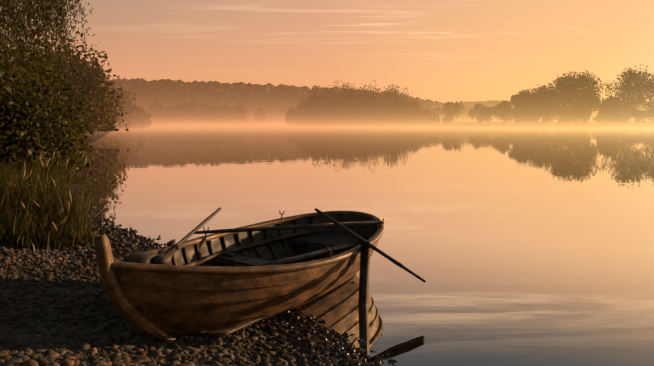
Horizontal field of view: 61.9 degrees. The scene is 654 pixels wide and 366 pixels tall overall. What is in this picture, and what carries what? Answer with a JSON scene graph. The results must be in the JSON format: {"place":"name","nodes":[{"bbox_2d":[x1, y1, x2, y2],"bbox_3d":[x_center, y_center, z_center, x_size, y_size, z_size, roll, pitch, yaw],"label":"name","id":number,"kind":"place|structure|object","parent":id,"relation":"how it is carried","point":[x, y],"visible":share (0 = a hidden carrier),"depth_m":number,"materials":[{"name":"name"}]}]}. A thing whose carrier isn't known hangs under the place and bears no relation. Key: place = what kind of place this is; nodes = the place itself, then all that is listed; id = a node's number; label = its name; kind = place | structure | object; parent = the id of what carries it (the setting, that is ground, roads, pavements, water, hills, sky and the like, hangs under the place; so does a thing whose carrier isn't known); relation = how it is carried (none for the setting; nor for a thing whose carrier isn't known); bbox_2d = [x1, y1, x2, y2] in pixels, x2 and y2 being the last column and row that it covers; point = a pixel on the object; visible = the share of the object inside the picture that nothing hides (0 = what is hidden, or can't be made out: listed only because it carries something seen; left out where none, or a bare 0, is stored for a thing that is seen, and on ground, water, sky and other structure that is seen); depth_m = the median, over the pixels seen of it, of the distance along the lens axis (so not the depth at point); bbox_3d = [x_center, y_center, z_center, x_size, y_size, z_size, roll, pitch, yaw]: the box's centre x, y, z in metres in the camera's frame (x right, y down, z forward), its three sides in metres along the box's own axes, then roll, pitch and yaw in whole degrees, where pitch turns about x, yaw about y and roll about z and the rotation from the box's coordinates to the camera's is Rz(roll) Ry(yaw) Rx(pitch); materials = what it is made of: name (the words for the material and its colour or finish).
{"place":"outdoors","nodes":[
{"label":"outdoors","id":0,"kind":"place"},
{"bbox_2d":[0,83,653,361],"bbox_3d":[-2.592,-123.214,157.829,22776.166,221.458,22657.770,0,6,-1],"label":"terrain","id":1,"kind":"structure","parent":0,"point":[459,121],"depth_m":298.30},
{"bbox_2d":[0,0,95,95],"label":"willow","id":2,"kind":"object","parent":1,"relation":"on","point":[17,22],"visible":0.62,"depth_m":17.79,"materials":[{"name":"green plant"}]},
{"bbox_2d":[0,150,128,249],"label":"reeds","id":3,"kind":"object","parent":1,"relation":"on","point":[32,210],"depth_m":8.29,"materials":[{"name":"green plant"}]},
{"bbox_2d":[0,197,397,365],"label":"beach pebbles","id":4,"kind":"object","parent":1,"relation":"on","point":[112,335],"visible":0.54,"depth_m":4.57,"materials":[{"name":"grey gravel"}]},
{"bbox_2d":[94,207,425,341],"bbox_3d":[-0.641,1.131,5.808,3.623,1.959,2.332,-4,7,-30],"label":"rowboat","id":5,"kind":"object","parent":1,"relation":"on","point":[219,283],"visible":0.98,"depth_m":4.85,"materials":[{"name":"brown wood"}]},
{"bbox_2d":[26,31,653,131],"bbox_3d":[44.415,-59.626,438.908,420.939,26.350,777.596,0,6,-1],"label":"trees","id":6,"kind":"object","parent":1,"relation":"on","point":[113,108],"depth_m":237.70,"materials":[{"name":"green plant"}]},
{"bbox_2d":[108,78,653,120],"bbox_3d":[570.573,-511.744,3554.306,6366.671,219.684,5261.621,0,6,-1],"label":"forest hills","id":7,"kind":"structure","parent":1,"relation":"on","point":[288,92],"depth_m":1277.39,"materials":[{"name":"green plant"}]},
{"bbox_2d":[0,0,653,104],"bbox_3d":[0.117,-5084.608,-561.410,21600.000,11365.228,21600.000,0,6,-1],"label":"sky","id":8,"kind":"structure","parent":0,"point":[446,51],"depth_m":10142.41,"materials":[{"name":"orange"}]},
{"bbox_2d":[75,124,653,365],"bbox_3d":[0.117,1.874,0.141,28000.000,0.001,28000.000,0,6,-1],"label":"lake water","id":9,"kind":"structure","parent":0,"point":[522,246],"depth_m":11.36,"materials":[{"name":"orange liquid"}]},
{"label":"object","id":10,"kind":"object","parent":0,"visible":0},
{"bbox_2d":[0,11,94,185],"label":"bank bushes","id":11,"kind":"object","parent":10,"relation":"attached to","point":[29,131],"visible":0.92,"depth_m":12.26,"materials":[{"name":"green plant"}]}
]}

